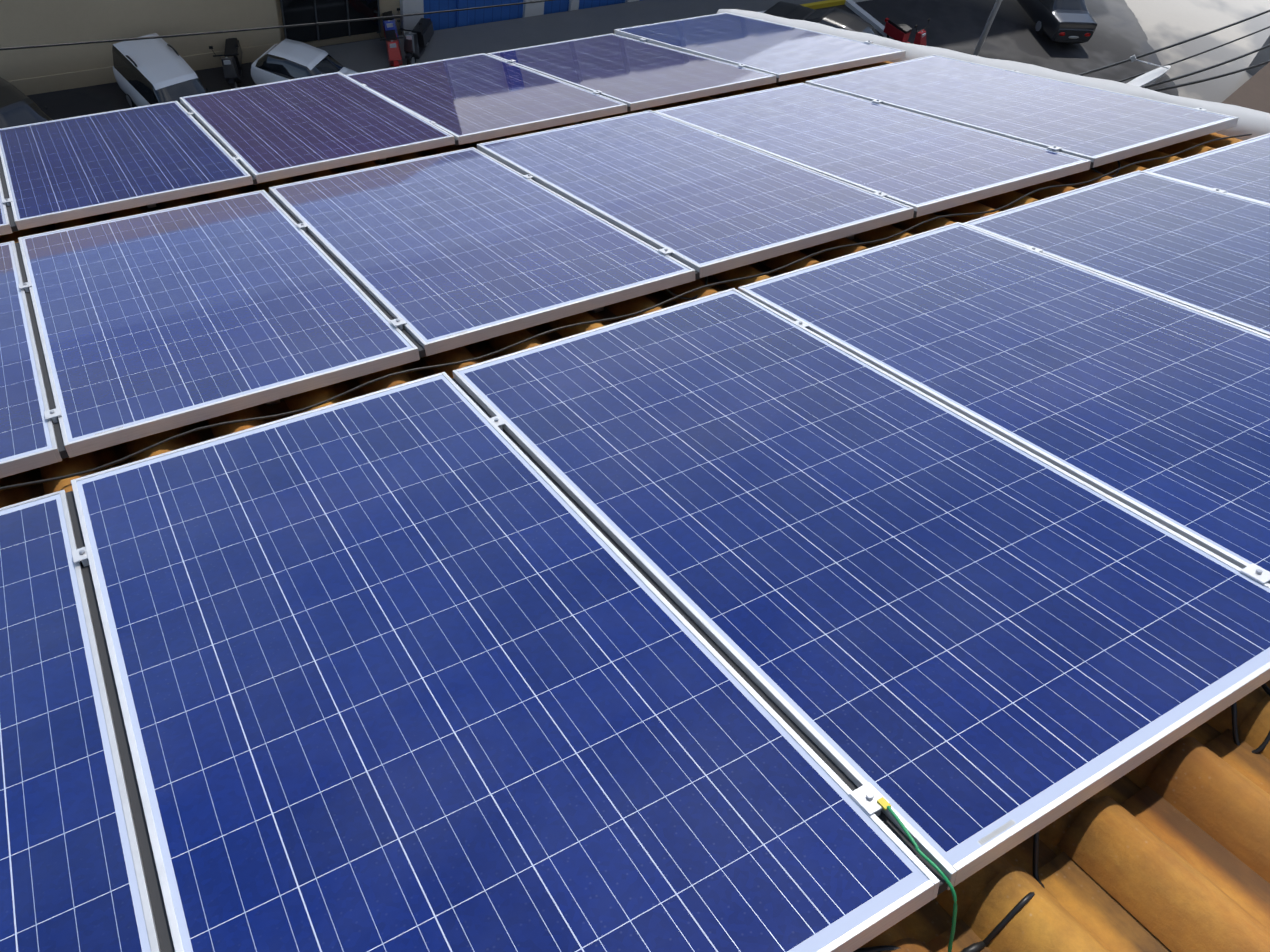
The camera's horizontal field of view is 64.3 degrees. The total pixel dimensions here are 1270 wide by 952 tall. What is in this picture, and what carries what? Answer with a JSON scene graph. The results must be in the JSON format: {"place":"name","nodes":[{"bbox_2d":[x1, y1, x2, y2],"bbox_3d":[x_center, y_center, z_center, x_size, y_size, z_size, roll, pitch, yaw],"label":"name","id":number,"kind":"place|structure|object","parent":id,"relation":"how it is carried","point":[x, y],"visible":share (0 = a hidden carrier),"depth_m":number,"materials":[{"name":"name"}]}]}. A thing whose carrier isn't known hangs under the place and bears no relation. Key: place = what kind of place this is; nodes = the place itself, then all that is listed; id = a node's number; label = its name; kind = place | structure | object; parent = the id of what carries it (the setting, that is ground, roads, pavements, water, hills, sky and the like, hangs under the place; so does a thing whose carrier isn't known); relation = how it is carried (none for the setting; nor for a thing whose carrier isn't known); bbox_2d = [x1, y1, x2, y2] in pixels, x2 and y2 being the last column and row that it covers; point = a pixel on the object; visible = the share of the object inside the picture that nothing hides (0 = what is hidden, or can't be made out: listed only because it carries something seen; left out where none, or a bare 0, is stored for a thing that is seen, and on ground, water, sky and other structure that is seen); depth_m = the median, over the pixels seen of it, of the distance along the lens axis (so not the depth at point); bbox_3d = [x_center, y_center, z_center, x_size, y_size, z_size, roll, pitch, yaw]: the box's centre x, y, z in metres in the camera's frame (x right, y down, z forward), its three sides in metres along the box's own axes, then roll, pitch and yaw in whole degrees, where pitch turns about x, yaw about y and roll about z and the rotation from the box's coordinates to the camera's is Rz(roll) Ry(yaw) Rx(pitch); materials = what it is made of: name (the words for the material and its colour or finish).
{"place":"outdoors","nodes":[
{"label":"outdoors","id":0,"kind":"place"},
{"bbox_2d":[26,0,1269,119],"bbox_3d":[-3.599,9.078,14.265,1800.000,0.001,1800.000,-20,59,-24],"label":"ground","id":1,"kind":"structure","parent":0,"point":[1126,29],"depth_m":37.27,"materials":[{"name":"grey concrete"}]},
{"bbox_2d":[0,77,52,128],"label":"dark car","id":2,"kind":"object","parent":1,"relation":"on","point":[18,107],"visible":0.38,"depth_m":24.57,"materials":[{"name":"grey paint"}]},
{"bbox_2d":[112,33,208,107],"bbox_3d":[-12.045,-9.922,26.278,1.618,1.603,3.705,-33,65,-30],"label":"car","id":3,"kind":"object","parent":1,"relation":"on","point":[152,71],"visible":0.58,"depth_m":25.86,"materials":[{"name":"white paint"}]},
{"bbox_2d":[209,38,242,88],"bbox_3d":[-11.155,-11.546,27.919,0.760,1.310,1.960,-8,54,-7],"label":"black scooter","id":4,"kind":"object","parent":1,"relation":"on","point":[231,60],"visible":0.9,"depth_m":27.61,"materials":[{"name":"black paint"}]},
{"bbox_2d":[251,39,357,84],"bbox_3d":[-8.867,-11.070,28.009,3.327,1.214,1.567,20,52,5],"label":"white hatchback car","id":5,"kind":"object","parent":1,"relation":"on","point":[285,59],"visible":0.33,"depth_m":27.56,"materials":[{"name":"white paint"}]},
{"bbox_2d":[374,8,399,43],"bbox_3d":[-7.354,-13.561,30.183,0.760,1.310,1.960,-11,55,-10],"label":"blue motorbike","id":6,"kind":"object","parent":1,"relation":"on","point":[389,23],"visible":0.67,"depth_m":29.63,"materials":[{"name":"blue paint"}]},
{"bbox_2d":[377,18,433,66],"bbox_3d":[-6.939,-12.952,29.766,1.538,1.352,2.761,24,52,8],"label":"motorbike","id":7,"kind":"object","parent":1,"relation":"on","point":[417,40],"depth_m":29.54,"materials":[{"name":"metal"}]},
{"bbox_2d":[317,0,886,72],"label":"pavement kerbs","id":8,"kind":"structure","parent":1,"relation":"on","point":[448,43],"depth_m":32.26,"materials":[{"name":"concrete"}]},
{"bbox_2d":[0,0,1269,94],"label":"buildings","id":9,"kind":"structure","parent":1,"relation":"on","point":[29,71],"depth_m":27.52,"materials":[{"name":"concrete"}]},
{"bbox_2d":[0,0,554,49],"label":"power cable","id":10,"kind":"object","parent":9,"relation":"on","point":[131,39],"visible":1,"depth_m":16.02,"materials":[{"name":"black rubber"}]},
{"bbox_2d":[764,1,879,35],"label":"black car","id":11,"kind":"object","parent":1,"relation":"on","point":[838,18],"visible":0.19,"depth_m":33.05,"materials":[{"name":"black paint"}]},
{"bbox_2d":[883,17,929,45],"bbox_3d":[9.294,-15.135,34.513,0.760,1.310,1.960,-34,65,-23],"label":"motorcycle","id":12,"kind":"object","parent":1,"relation":"on","point":[895,28],"visible":0.71,"depth_m":34.56,"materials":[{"name":"red paint"}]},
{"bbox_2d":[973,0,1001,55],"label":"street lamp pole","id":13,"kind":"object","parent":1,"relation":"on","point":[987,27],"visible":0.24,"depth_m":22.69,"materials":[{"name":"grey metal"}]},
{"bbox_2d":[1017,0,1096,42],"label":"grey sedan","id":14,"kind":"object","parent":1,"relation":"on","point":[1067,21],"visible":1,"depth_m":36.48,"materials":[{"name":"grey paint"}]},
{"bbox_2d":[1077,10,1269,75],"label":"power line","id":15,"kind":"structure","parent":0,"point":[1160,49],"depth_m":15.80,"materials":[{"name":"black"}]},
{"bbox_2d":[1117,26,1269,81],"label":"power line","id":16,"kind":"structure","parent":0,"point":[1128,78],"depth_m":17.11,"materials":[{"name":"black"}]},
{"bbox_2d":[1140,44,1269,87],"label":"power line","id":17,"kind":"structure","parent":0,"point":[1196,72],"depth_m":14.88,"materials":[{"name":"black rubber"}]},
{"bbox_2d":[1152,60,1269,91],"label":"power line","id":18,"kind":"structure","parent":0,"point":[1206,79],"depth_m":15.08,"materials":[{"name":"black"}]},
{"bbox_2d":[1222,62,1269,112],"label":"neighbour building","id":19,"kind":"structure","parent":0,"point":[1253,92],"depth_m":11.72,"materials":[{"name":"concrete"}]},
{"label":"panel","id":20,"kind":"object","parent":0,"visible":0},
{"bbox_2d":[0,19,1269,951],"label":"panel clamps","id":21,"kind":"object","parent":20,"relation":"on","point":[864,796],"visible":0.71,"depth_m":2.02,"materials":[{"name":"metal"}]},
{"bbox_2d":[0,179,12,235],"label":"panel","id":22,"kind":"object","parent":21,"relation":"on","point":[5,228],"visible":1,"depth_m":4.36,"materials":[{"name":"glass"}]},
{"bbox_2d":[0,241,61,477],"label":"panel","id":23,"kind":"object","parent":21,"relation":"on","point":[28,441],"visible":1,"depth_m":2.99,"materials":[{"name":"glass"}]},
{"bbox_2d":[0,490,160,951],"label":"panel","id":24,"kind":"object","parent":21,"relation":"on","point":[72,876],"visible":0.88,"depth_m":1.75,"materials":[{"name":"glass"}]},
{"bbox_2d":[0,101,252,229],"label":"panel","id":25,"kind":"object","parent":21,"relation":"on","point":[65,169],"visible":1,"depth_m":4.98,"materials":[{"name":"glass"}]},
{"bbox_2d":[18,190,419,457],"bbox_3d":[-1.586,-0.664,3.607,0.992,0.041,1.956,-20,37,-24],"label":"panel","id":26,"kind":"object","parent":21,"relation":"on","point":[155,322],"visible":1,"depth_m":3.34,"materials":[{"name":"glass"}]},
{"bbox_2d":[180,72,454,182],"bbox_3d":[-1.836,-1.987,5.618,0.992,0.040,1.956,-20,37,-24],"label":"panel","id":27,"kind":"object","parent":21,"relation":"on","point":[266,132],"visible":0.98,"depth_m":5.40,"materials":[{"name":"glass"}]},
{"bbox_2d":[269,147,694,355],"bbox_3d":[-0.715,-0.985,4.015,0.992,0.041,1.956,-20,37,-24],"label":"panel","id":28,"kind":"object","parent":21,"relation":"on","point":[442,252],"visible":0.94,"depth_m":3.77,"materials":[{"name":"glass"}]},
{"bbox_2d":[346,53,626,144],"bbox_3d":[-0.966,-2.293,6.033,0.992,0.040,1.956,-20,37,-24],"label":"panel","id":29,"kind":"object","parent":21,"relation":"on","point":[472,98],"visible":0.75,"depth_m":5.82,"materials":[{"name":"glass"}]},
{"bbox_2d":[71,372,939,951],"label":"panel","id":30,"kind":"object","parent":21,"relation":"attached to","point":[435,662],"visible":1,"depth_m":1.78,"materials":[{"name":"glass"}]},
{"bbox_2d":[487,34,775,110],"bbox_3d":[-0.095,-2.610,6.443,0.992,0.040,1.956,-20,37,-24],"label":"panel","id":31,"kind":"object","parent":21,"relation":"on","point":[633,74],"visible":0.92,"depth_m":6.24,"materials":[{"name":"glass"}]},
{"bbox_2d":[477,110,913,277],"bbox_3d":[0.153,-1.308,4.418,0.992,0.042,1.956,-20,37,-24],"label":"panel","id":32,"kind":"object","parent":21,"relation":"on","point":[703,203],"visible":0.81,"depth_m":4.19,"materials":[{"name":"glass"}]},
{"bbox_2d":[614,12,905,81],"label":"panel","id":33,"kind":"object","parent":21,"relation":"on","point":[781,52],"visible":0.9,"depth_m":6.67,"materials":[{"name":"glass"}]},
{"bbox_2d":[452,288,1269,889],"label":"panel","id":34,"kind":"object","parent":21,"relation":"attached to","point":[964,646],"visible":0.92,"depth_m":2.09,"materials":[{"name":"glass"}]},
{"bbox_2d":[654,83,1090,216],"bbox_3d":[1.022,-1.619,4.830,0.992,0.041,1.956,-20,37,-24],"label":"panel","id":35,"kind":"object","parent":21,"relation":"on","point":[921,165],"visible":0.92,"depth_m":4.62,"materials":[{"name":"glass"}]},
{"bbox_2d":[738,222,1269,583],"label":"panel","id":36,"kind":"object","parent":21,"relation":"on","point":[1155,407],"visible":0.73,"depth_m":2.79,"materials":[{"name":"glass"}]},
{"bbox_2d":[805,55,1238,167],"bbox_3d":[1.892,-1.942,5.236,0.992,0.041,1.956,-20,37,-24],"label":"panel","id":37,"kind":"object","parent":21,"relation":"on","point":[1098,127],"visible":0.9,"depth_m":5.04,"materials":[{"name":"glass"}]},
{"bbox_2d":[962,170,1269,335],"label":"panel","id":38,"kind":"object","parent":21,"relation":"attached to","point":[1203,249],"visible":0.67,"depth_m":3.54,"materials":[{"name":"glass"}]},
{"bbox_2d":[1143,133,1269,204],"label":"panel","id":39,"kind":"object","parent":21,"relation":"attached to","point":[1241,169],"visible":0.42,"depth_m":4.12,"materials":[{"name":"glass"}]},
{"bbox_3d":[6.994,-4.502,15.686,0.050,2.600,0.050,-20,59,-24],"label":"dish mast","id":40,"kind":"object","parent":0,"visible":0},
{"bbox_2d":[1126,55,1170,88],"bbox_3d":[7.204,-5.597,14.338,0.663,0.624,0.653,0,53,-11],"label":"satellite dish","id":41,"kind":"object","parent":40,"relation":"attached to","point":[1152,76],"visible":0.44,"depth_m":14.41,"materials":[{"name":"white metal"}]},
{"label":"building walls","id":42,"kind":"object","parent":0,"visible":0},
{"bbox_2d":[0,61,1269,951],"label":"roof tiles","id":43,"kind":"object","parent":42,"relation":"on","point":[1167,847],"visible":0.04,"depth_m":1.69,"materials":[{"name":"orange ceramic"}]},
{"bbox_2d":[0,133,1269,951],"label":"electrical cables","id":44,"kind":"object","parent":43,"relation":"on","point":[1020,904],"visible":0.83,"depth_m":2.80,"materials":[{"name":"black rubber"}]},
{"bbox_2d":[717,9,1269,139],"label":"roof edge","id":45,"kind":"object","parent":42,"relation":"on","point":[1255,123],"visible":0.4,"depth_m":5.80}
]}

